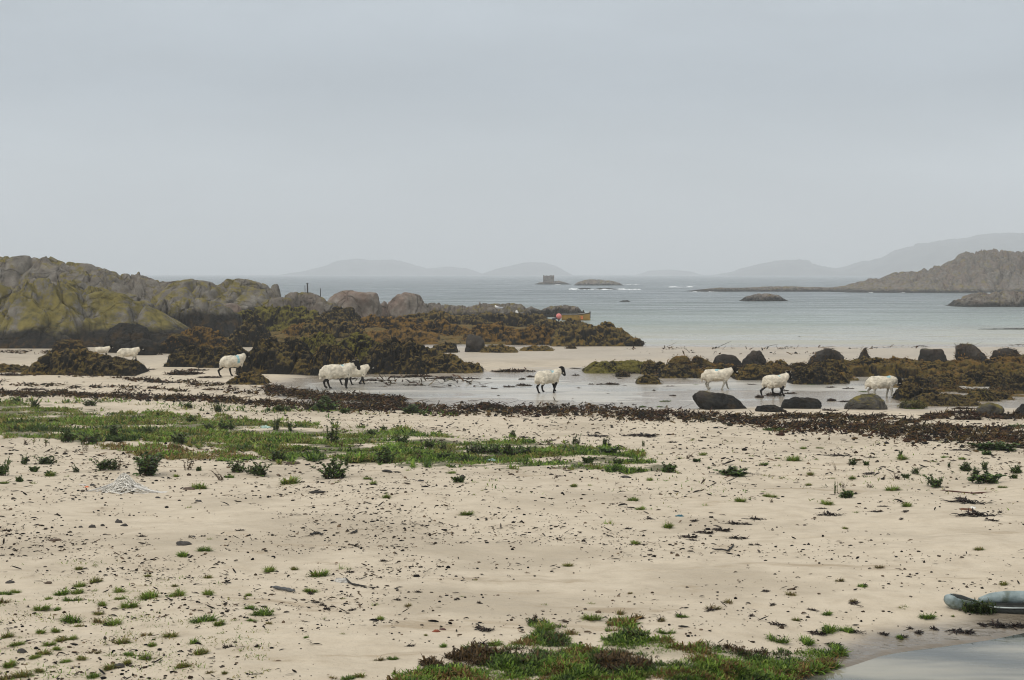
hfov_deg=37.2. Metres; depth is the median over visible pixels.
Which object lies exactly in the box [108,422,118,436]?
shore weed
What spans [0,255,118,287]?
rock outcrop
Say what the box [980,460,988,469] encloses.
shore weed
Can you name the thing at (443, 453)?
shore weed
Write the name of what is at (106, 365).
weedy rock
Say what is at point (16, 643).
grass tuft
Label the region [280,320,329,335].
weedy rock
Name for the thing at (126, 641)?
grass tuft
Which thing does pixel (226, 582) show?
seaweed crumbs
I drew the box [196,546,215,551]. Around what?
grass tuft
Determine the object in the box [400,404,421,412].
shore weed
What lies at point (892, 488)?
grass tuft
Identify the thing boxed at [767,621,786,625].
dry seaweed clump
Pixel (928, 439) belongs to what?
dry seaweed clump
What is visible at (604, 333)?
weedy rock
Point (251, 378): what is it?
weedy rock
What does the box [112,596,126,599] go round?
grass tuft
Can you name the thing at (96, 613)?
grass tuft
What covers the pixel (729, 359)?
boulder
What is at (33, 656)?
grass tuft
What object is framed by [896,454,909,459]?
grass tuft
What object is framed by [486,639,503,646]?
grass tuft
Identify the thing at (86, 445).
shore weed
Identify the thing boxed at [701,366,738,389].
sheep
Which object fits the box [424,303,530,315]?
rock outcrop
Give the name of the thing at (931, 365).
weedy rock
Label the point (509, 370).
seaweed clump
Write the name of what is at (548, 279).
ruined hut
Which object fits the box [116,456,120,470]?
shore weed
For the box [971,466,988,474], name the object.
shore weed
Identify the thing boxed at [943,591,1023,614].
inflatable hull
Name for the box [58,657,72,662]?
grass tuft
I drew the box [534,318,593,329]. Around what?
weedy rock
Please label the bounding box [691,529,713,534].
dry seaweed clump
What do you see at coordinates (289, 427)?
shore weed
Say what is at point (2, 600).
grass tuft
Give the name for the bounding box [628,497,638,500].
grass tuft
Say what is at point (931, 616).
grass tuft
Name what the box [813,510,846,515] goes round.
dry seaweed clump
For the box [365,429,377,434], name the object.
shore weed
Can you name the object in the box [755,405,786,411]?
boulder
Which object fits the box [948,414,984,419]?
seaweed clump
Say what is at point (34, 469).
shore weed
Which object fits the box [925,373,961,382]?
weedy rock
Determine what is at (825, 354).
boulder
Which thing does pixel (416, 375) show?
seaweed clump
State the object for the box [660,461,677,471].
shore weed
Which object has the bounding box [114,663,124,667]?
stone
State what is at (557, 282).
islet
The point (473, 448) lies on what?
shore weed
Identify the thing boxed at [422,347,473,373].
weedy rock
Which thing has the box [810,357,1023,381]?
weed bed
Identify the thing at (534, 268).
hill
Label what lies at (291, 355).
weedy rock
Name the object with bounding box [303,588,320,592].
grass tuft
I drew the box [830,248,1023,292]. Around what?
headland
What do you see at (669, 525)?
grass tuft
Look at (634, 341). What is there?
weedy rock
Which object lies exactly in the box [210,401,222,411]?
shore weed
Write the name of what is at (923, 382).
weedy rock
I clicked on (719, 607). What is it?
grass tuft
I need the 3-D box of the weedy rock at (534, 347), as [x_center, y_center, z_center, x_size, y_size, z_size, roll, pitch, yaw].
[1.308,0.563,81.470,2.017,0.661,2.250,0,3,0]
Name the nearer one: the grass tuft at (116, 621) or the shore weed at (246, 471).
the grass tuft at (116, 621)
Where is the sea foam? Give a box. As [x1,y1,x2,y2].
[555,284,904,292]
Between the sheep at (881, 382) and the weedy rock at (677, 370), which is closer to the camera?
the sheep at (881, 382)
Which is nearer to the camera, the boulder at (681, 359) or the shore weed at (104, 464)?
the shore weed at (104, 464)
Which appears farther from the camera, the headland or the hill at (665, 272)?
the hill at (665, 272)
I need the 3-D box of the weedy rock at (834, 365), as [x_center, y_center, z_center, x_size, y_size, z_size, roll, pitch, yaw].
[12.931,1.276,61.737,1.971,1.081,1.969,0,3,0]
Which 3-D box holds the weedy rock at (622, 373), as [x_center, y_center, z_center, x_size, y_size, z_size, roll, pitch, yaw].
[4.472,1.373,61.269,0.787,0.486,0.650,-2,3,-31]
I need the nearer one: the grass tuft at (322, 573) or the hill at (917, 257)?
the grass tuft at (322, 573)
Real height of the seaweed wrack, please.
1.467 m
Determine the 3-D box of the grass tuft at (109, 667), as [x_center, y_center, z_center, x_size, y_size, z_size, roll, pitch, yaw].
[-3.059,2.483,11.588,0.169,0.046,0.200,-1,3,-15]
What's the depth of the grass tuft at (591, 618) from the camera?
13.37 m
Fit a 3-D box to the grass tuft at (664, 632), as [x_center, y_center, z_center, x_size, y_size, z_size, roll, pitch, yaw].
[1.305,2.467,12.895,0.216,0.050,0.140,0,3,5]
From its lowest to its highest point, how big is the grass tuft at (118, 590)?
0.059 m
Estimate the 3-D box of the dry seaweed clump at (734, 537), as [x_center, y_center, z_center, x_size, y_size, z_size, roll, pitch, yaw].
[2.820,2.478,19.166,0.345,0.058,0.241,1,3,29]
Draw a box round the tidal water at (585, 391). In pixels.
[305,373,988,403]
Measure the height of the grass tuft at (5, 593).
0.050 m
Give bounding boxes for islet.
[537,281,567,283]
[575,279,621,284]
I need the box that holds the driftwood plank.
[272,586,294,591]
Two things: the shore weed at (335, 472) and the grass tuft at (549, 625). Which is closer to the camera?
the grass tuft at (549, 625)
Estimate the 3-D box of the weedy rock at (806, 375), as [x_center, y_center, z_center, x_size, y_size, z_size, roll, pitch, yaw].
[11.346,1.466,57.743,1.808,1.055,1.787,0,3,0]
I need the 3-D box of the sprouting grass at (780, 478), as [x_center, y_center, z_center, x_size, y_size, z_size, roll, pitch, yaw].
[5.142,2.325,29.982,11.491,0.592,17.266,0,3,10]
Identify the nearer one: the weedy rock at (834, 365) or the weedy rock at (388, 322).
the weedy rock at (834, 365)
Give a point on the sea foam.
(632, 289)
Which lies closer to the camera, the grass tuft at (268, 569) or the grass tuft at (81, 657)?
the grass tuft at (81, 657)
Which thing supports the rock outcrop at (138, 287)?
on the rocky shore
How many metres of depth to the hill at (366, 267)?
3764.58 m
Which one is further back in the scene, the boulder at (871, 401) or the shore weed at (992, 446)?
the boulder at (871, 401)
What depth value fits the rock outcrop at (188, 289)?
101.73 m
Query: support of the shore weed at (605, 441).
on the sand beach
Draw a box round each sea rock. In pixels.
[739,293,787,300]
[945,290,1023,306]
[989,328,1023,329]
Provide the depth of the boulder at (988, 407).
44.01 m
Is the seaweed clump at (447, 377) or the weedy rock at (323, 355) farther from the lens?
the weedy rock at (323, 355)
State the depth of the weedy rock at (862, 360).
62.44 m
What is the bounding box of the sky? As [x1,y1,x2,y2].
[0,0,1023,273]
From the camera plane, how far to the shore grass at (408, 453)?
31.46 m
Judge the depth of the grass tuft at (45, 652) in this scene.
11.92 m
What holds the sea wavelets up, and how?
on the sea
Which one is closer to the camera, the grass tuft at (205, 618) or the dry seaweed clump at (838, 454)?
the grass tuft at (205, 618)
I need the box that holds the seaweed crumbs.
[0,412,1023,679]
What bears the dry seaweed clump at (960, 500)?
on the sand beach
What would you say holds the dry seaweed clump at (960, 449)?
on the sand beach
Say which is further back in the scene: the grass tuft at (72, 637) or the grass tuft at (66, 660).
the grass tuft at (72, 637)
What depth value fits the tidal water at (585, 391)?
55.03 m
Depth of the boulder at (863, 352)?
66.12 m
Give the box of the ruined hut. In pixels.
[543,275,553,282]
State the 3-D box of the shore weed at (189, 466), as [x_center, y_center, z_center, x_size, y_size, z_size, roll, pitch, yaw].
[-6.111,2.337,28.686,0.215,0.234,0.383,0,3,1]
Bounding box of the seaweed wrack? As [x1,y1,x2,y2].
[0,341,1023,454]
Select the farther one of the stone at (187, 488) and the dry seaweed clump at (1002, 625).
the stone at (187, 488)
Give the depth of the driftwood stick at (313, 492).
23.68 m
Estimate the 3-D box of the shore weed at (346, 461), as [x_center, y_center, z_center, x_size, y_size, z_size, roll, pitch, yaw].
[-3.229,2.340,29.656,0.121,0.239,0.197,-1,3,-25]
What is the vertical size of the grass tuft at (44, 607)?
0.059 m
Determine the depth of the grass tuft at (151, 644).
12.24 m
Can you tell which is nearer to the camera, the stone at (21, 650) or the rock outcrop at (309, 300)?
the stone at (21, 650)
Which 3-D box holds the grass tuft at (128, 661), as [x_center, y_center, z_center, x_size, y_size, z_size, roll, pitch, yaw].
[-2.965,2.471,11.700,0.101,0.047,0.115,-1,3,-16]
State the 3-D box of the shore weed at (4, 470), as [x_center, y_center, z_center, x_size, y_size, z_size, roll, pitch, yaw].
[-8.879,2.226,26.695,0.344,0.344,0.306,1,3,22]
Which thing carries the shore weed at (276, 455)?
on the sand beach
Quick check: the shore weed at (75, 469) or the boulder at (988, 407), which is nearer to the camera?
the shore weed at (75, 469)
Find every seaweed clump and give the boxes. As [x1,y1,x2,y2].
[0,371,27,375]
[21,387,49,389]
[150,379,177,382]
[162,369,204,374]
[197,376,222,377]
[402,374,431,376]
[403,383,433,385]
[430,374,468,378]
[474,624,487,631]
[474,639,494,645]
[499,368,522,372]
[517,367,535,371]
[578,433,607,436]
[621,432,658,436]
[677,534,699,538]
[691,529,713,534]
[712,526,732,531]
[728,520,746,524]
[729,535,748,539]
[743,516,770,520]
[764,392,784,395]
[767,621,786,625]
[807,629,829,635]
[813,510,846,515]
[821,453,859,456]
[846,627,865,633]
[915,437,939,440]
[941,496,995,504]
[944,626,975,634]
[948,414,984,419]
[949,447,969,450]
[949,508,1003,516]
[977,619,1022,629]
[1009,621,1023,627]
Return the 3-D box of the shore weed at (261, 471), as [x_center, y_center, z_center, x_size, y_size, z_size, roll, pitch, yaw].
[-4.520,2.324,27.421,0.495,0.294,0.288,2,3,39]
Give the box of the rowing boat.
[561,311,590,319]
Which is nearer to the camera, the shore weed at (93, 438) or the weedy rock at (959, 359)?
the shore weed at (93, 438)
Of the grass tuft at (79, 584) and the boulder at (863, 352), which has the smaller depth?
the grass tuft at (79, 584)
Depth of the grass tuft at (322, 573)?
15.78 m
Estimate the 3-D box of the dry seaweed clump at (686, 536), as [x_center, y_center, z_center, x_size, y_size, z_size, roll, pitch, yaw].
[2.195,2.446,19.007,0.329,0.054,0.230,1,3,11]
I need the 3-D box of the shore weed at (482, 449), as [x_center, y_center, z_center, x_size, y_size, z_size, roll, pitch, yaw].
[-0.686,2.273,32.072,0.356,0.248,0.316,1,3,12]
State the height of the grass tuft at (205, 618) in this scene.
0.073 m
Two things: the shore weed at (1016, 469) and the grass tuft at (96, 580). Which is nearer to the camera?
the grass tuft at (96, 580)
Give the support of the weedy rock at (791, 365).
on the sand beach
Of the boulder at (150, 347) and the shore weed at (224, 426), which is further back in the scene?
the boulder at (150, 347)
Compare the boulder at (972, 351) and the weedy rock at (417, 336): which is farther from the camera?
the weedy rock at (417, 336)
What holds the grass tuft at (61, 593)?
on the sand beach
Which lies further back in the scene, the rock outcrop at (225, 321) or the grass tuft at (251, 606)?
the rock outcrop at (225, 321)
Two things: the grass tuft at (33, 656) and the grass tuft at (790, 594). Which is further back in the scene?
the grass tuft at (790, 594)
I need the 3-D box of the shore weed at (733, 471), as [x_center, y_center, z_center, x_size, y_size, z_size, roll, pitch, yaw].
[3.906,2.346,27.329,0.560,0.168,0.825,-2,3,-33]
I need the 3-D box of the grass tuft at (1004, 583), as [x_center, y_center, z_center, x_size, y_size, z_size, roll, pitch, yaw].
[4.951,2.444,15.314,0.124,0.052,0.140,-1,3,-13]
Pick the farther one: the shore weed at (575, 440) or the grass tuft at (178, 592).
the shore weed at (575, 440)
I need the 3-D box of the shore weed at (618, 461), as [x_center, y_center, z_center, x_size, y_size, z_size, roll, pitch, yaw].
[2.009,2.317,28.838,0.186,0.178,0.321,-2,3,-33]
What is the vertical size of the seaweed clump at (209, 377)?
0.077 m
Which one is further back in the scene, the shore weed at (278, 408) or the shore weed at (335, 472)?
the shore weed at (278, 408)
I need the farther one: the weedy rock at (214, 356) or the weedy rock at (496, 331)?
the weedy rock at (496, 331)
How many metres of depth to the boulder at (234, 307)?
97.23 m
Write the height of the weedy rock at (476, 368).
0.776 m
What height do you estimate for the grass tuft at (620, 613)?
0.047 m
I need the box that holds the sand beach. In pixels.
[0,344,1023,679]
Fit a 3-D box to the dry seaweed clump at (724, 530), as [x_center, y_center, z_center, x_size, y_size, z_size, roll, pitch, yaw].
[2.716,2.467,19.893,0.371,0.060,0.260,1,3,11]
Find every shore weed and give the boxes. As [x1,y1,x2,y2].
[0,456,10,475]
[7,425,19,430]
[15,475,23,481]
[20,454,29,463]
[28,466,39,471]
[29,400,40,407]
[34,455,56,463]
[59,428,82,441]
[70,431,100,444]
[72,464,78,471]
[82,398,98,405]
[82,435,89,450]
[89,456,121,470]
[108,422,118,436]
[112,436,121,441]
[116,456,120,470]
[132,448,163,475]
[144,426,159,432]
[170,430,188,444]
[179,401,192,407]
[181,415,196,421]
[183,458,193,469]
[204,423,220,428]
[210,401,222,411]
[210,470,223,480]
[218,418,242,429]
[225,459,246,472]
[240,465,257,474]
[250,460,272,476]
[266,405,289,410]
[266,448,286,460]
[273,415,280,430]
[287,421,291,430]
[309,395,342,409]
[310,458,350,478]
[325,419,338,442]
[340,407,349,412]
[344,455,349,464]
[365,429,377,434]
[372,446,398,463]
[389,434,409,441]
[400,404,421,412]
[420,436,435,447]
[432,404,440,414]
[437,441,445,449]
[437,451,450,458]
[450,476,465,482]
[456,453,472,460]
[465,442,478,453]
[473,443,487,453]
[483,442,503,452]
[500,444,516,455]
[511,444,538,453]
[559,444,585,451]
[571,434,580,443]
[581,455,595,463]
[598,446,618,453]
[602,436,610,445]
[613,458,623,464]
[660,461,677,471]
[703,465,748,476]
[838,489,854,497]
[848,458,857,464]
[901,473,910,477]
[910,467,921,474]
[922,474,943,487]
[959,462,971,470]
[967,441,1019,450]
[967,471,1006,483]
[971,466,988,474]
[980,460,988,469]
[981,449,991,454]
[1008,465,1022,472]
[1010,473,1017,478]
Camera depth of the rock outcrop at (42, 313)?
83.50 m
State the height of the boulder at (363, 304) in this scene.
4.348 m
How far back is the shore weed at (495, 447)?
31.98 m
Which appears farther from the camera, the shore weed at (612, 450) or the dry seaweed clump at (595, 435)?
the dry seaweed clump at (595, 435)
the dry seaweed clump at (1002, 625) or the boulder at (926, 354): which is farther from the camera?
the boulder at (926, 354)
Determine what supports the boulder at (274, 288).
on the rocky shore
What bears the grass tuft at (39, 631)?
on the sand beach
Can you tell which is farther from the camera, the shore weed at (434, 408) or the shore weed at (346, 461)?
the shore weed at (434, 408)
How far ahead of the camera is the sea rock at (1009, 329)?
114.44 m
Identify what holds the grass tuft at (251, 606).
on the sand beach
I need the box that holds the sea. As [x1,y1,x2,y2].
[119,274,1023,344]
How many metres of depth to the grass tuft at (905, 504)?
22.47 m
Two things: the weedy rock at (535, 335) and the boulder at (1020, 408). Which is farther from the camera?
the weedy rock at (535, 335)
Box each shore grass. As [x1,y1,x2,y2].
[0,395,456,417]
[0,399,354,454]
[85,440,271,461]
[257,424,680,474]
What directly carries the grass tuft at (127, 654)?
on the sand beach
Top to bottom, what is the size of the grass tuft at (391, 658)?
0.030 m
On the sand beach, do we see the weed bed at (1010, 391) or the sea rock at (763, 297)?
the weed bed at (1010, 391)
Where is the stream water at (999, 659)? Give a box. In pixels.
[803,633,1023,679]
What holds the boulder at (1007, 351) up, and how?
on the sand beach
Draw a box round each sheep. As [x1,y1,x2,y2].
[93,345,113,354]
[117,346,144,358]
[217,352,248,376]
[319,359,360,387]
[339,363,373,384]
[534,366,565,392]
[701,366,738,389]
[760,370,792,396]
[865,375,901,396]
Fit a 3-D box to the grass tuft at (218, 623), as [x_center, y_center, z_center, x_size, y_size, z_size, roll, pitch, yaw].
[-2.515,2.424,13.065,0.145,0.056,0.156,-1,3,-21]
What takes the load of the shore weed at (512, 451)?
on the sand beach
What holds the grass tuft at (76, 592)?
on the sand beach
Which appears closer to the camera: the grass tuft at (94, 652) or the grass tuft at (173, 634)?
the grass tuft at (94, 652)
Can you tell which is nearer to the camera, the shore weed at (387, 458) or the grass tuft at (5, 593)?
the grass tuft at (5, 593)
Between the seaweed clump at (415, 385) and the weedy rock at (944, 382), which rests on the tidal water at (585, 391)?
the seaweed clump at (415, 385)
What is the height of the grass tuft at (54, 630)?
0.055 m
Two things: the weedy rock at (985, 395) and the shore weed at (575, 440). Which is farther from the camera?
the weedy rock at (985, 395)
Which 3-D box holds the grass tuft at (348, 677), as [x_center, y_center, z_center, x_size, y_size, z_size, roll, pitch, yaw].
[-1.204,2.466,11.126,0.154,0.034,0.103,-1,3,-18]
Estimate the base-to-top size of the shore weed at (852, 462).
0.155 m
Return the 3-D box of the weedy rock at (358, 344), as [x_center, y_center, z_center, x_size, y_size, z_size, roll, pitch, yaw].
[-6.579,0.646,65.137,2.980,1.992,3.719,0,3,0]
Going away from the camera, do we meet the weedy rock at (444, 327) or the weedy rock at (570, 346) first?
the weedy rock at (570, 346)
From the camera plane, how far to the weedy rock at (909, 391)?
49.78 m
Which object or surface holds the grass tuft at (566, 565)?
on the sand beach
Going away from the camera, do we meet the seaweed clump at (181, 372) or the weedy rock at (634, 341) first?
the seaweed clump at (181, 372)
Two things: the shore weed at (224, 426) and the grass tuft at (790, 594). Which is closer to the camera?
the grass tuft at (790, 594)
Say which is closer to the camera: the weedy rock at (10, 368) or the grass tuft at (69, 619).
the grass tuft at (69, 619)
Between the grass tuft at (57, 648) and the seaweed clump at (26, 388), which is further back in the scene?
the seaweed clump at (26, 388)
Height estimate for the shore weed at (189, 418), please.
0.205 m
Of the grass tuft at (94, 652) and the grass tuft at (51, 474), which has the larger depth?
the grass tuft at (51, 474)
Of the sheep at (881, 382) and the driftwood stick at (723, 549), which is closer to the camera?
the driftwood stick at (723, 549)
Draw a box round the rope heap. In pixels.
[84,473,166,493]
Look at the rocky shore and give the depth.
93.08 m
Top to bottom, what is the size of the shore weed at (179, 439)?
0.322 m
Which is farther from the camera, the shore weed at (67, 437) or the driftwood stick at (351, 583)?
the shore weed at (67, 437)
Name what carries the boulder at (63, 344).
on the sand beach
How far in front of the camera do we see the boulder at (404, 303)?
116.11 m
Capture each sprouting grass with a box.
[0,559,277,679]
[427,434,1023,509]
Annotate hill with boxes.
[281,259,481,274]
[479,262,571,274]
[636,270,700,274]
[715,259,840,275]
[832,233,1023,275]
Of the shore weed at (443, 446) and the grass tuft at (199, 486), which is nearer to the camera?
the grass tuft at (199, 486)
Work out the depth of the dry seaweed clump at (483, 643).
12.41 m
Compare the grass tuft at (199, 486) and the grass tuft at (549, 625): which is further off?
the grass tuft at (199, 486)
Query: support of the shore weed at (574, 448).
on the sand beach
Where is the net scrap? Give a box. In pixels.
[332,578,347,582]
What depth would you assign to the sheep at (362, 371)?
56.88 m
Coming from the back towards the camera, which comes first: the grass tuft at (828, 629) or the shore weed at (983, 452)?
the shore weed at (983, 452)
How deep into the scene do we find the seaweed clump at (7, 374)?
60.92 m
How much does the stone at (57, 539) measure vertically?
0.038 m
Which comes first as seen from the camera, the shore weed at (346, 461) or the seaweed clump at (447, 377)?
the shore weed at (346, 461)
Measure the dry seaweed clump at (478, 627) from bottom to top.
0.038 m
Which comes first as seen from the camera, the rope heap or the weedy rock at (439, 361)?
the rope heap
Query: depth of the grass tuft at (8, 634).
12.57 m
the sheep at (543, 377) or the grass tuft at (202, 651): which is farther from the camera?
the sheep at (543, 377)
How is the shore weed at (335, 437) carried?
on the sand beach
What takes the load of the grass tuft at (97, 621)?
on the sand beach
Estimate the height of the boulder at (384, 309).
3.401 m
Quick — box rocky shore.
[224,324,525,343]
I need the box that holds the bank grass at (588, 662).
[386,613,852,679]
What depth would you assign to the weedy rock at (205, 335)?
81.83 m
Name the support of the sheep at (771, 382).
on the sand beach
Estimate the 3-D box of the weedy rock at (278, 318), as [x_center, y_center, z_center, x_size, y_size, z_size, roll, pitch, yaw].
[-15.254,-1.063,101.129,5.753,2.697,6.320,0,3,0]
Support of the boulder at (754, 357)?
on the sand beach
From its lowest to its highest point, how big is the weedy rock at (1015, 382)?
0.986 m
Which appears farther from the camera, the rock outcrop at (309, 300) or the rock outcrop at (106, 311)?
the rock outcrop at (309, 300)
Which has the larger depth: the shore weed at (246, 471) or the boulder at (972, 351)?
the boulder at (972, 351)
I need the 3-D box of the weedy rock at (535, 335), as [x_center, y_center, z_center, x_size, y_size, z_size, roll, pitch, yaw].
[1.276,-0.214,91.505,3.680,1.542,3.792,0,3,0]
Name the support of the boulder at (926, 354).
on the sand beach
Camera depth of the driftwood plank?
14.94 m
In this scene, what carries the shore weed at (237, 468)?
on the sand beach
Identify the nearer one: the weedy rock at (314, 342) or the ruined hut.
the weedy rock at (314, 342)
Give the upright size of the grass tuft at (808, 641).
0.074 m
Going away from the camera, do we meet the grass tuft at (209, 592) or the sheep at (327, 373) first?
the grass tuft at (209, 592)
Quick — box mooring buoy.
[552,313,561,320]
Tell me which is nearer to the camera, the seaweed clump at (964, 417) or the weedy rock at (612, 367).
the seaweed clump at (964, 417)
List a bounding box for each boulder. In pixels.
[51,338,90,352]
[103,323,151,352]
[126,338,160,354]
[159,332,197,353]
[224,303,241,311]
[268,297,293,308]
[270,284,280,296]
[312,301,337,314]
[327,290,381,317]
[381,301,387,317]
[387,292,428,318]
[465,334,484,351]
[667,354,691,365]
[688,355,711,367]
[692,391,746,409]
[713,354,740,366]
[741,350,766,366]
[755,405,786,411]
[780,397,821,408]
[805,348,848,364]
[844,393,887,409]
[856,347,869,358]
[897,398,929,408]
[918,348,947,361]
[954,342,988,360]
[974,402,1004,414]
[989,347,1020,358]
[1014,404,1023,413]
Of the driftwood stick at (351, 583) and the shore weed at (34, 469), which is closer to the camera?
the driftwood stick at (351, 583)
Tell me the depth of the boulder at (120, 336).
77.31 m
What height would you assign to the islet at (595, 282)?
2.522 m
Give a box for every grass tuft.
[0,590,12,594]
[0,597,13,603]
[0,659,17,668]
[0,672,16,679]
[1,631,14,638]
[9,641,25,645]
[11,668,36,678]
[28,654,40,658]
[31,604,53,610]
[33,667,45,672]
[35,628,46,633]
[37,649,52,654]
[40,641,56,646]
[43,471,57,476]
[49,627,61,632]
[52,635,68,641]
[52,646,61,650]
[53,587,69,595]
[56,612,86,622]
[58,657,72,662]
[61,595,84,601]
[67,634,77,639]
[68,587,84,594]
[71,581,88,587]
[74,654,88,660]
[84,672,100,678]
[87,576,102,582]
[87,650,100,653]
[89,617,108,623]
[92,611,105,614]
[96,601,110,606]
[99,662,121,670]
[104,618,123,625]
[111,587,128,592]
[111,637,133,644]
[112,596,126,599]
[117,599,140,608]
[121,651,132,656]
[123,659,132,664]
[134,589,159,599]
[139,650,151,659]
[141,631,153,636]
[147,641,157,646]
[159,629,178,637]
[165,587,187,597]
[175,551,189,556]
[175,660,193,668]
[187,482,210,488]
[188,613,222,623]
[189,638,200,643]
[191,646,210,654]
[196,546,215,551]
[200,589,215,594]
[212,618,226,625]
[243,604,256,608]
[248,606,274,616]
[261,566,276,572]
[279,475,302,484]
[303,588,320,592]
[306,569,331,577]
[340,673,356,679]
[352,672,364,677]
[381,493,390,497]
[387,656,398,659]
[458,510,473,515]
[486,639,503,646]
[531,619,558,631]
[561,562,573,566]
[563,628,578,635]
[580,613,604,621]
[615,609,626,614]
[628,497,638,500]
[629,540,640,544]
[635,506,645,509]
[656,628,677,634]
[662,521,674,527]
[675,613,688,617]
[705,603,721,609]
[734,495,746,501]
[764,632,791,643]
[784,456,803,460]
[784,591,795,595]
[797,633,818,645]
[819,499,833,505]
[819,622,840,633]
[821,610,832,615]
[825,642,848,650]
[836,625,856,632]
[857,583,868,587]
[882,485,901,490]
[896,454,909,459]
[902,502,913,506]
[918,612,936,619]
[999,581,1009,585]
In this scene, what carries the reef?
in the sea
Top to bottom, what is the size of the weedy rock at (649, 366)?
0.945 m
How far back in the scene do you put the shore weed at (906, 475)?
27.02 m
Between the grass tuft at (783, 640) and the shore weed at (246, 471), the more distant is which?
the shore weed at (246, 471)
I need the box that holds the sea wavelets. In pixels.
[645,336,1023,344]
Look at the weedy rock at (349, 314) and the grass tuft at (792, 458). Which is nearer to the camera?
the grass tuft at (792, 458)
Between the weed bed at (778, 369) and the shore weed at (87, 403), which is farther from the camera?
the weed bed at (778, 369)
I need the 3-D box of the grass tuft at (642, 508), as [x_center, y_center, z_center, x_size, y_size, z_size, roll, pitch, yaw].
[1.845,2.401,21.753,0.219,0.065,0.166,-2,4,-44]
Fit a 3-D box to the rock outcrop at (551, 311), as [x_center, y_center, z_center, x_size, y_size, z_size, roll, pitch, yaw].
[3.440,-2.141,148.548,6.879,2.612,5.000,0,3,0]
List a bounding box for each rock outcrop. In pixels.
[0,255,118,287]
[0,278,87,348]
[0,284,14,326]
[54,279,109,295]
[73,268,170,301]
[77,291,189,346]
[150,279,224,305]
[155,297,242,336]
[216,278,276,311]
[284,292,332,310]
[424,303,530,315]
[526,305,581,316]
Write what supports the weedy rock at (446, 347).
on the sand beach
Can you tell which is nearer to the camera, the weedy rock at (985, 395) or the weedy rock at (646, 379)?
the weedy rock at (985, 395)
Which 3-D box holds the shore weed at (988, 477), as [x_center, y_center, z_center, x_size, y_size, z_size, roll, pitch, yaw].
[8.253,2.385,26.352,0.733,0.203,0.424,-1,3,-20]
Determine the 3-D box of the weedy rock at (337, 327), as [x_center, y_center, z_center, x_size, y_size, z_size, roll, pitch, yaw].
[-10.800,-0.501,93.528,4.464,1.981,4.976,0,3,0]
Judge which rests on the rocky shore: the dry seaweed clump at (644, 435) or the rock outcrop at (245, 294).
the rock outcrop at (245, 294)
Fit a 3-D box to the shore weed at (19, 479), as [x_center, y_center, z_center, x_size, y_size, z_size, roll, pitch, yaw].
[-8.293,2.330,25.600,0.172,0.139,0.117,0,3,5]
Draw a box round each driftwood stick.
[309,491,325,493]
[345,577,366,586]
[712,544,733,550]
[942,490,986,493]
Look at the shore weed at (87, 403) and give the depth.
46.57 m
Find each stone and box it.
[17,648,26,652]
[48,538,61,540]
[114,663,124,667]
[176,541,191,545]
[183,487,194,489]
[286,461,299,464]
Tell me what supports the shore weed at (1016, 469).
on the sand beach
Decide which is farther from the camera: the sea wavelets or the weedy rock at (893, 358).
the sea wavelets
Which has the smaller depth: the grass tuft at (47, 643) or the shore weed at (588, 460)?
the grass tuft at (47, 643)
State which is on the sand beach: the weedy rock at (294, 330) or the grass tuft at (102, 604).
the grass tuft at (102, 604)
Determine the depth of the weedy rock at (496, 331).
92.39 m
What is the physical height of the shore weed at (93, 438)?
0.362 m
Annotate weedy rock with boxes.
[0,363,29,372]
[20,347,99,374]
[75,354,149,375]
[162,344,212,366]
[180,326,228,347]
[195,345,248,367]
[224,370,269,384]
[226,312,270,346]
[235,334,313,374]
[237,309,253,320]
[254,304,321,331]
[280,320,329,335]
[299,316,366,339]
[300,331,336,353]
[303,344,362,375]
[321,306,360,322]
[336,332,380,362]
[353,314,419,329]
[360,336,429,373]
[366,327,439,343]
[400,318,469,336]
[403,310,456,323]
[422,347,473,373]
[432,341,459,352]
[455,311,547,326]
[461,321,513,341]
[463,361,486,372]
[479,343,518,352]
[504,324,554,344]
[519,344,554,350]
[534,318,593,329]
[548,321,632,345]
[565,343,576,348]
[580,359,645,373]
[613,368,630,376]
[622,337,645,345]
[635,359,665,373]
[635,373,663,384]
[655,363,700,377]
[732,363,773,379]
[765,358,788,366]
[787,365,833,384]
[788,361,809,369]
[811,359,854,376]
[826,370,849,383]
[845,354,886,366]
[883,355,912,361]
[889,382,940,400]
[896,373,933,387]
[900,359,949,370]
[906,392,981,405]
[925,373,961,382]
[932,378,961,388]
[952,356,981,362]
[957,368,1004,386]
[964,387,1000,401]
[984,355,1023,369]
[988,374,1023,390]
[991,389,1015,399]
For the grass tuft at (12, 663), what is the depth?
11.61 m
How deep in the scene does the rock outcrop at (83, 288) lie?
96.33 m
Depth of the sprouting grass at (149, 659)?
12.45 m
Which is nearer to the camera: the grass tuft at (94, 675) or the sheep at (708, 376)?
the grass tuft at (94, 675)
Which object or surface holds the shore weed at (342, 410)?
on the sand beach
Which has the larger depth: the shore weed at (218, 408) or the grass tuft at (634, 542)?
the shore weed at (218, 408)
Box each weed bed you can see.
[654,362,794,376]
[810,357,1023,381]
[893,379,1023,396]
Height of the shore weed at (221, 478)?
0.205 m
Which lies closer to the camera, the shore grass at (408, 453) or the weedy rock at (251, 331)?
the shore grass at (408, 453)
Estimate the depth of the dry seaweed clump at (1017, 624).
13.88 m
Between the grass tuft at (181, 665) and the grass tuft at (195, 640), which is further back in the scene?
the grass tuft at (195, 640)
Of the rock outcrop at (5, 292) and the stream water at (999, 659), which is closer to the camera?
the stream water at (999, 659)
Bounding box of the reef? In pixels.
[690,286,843,291]

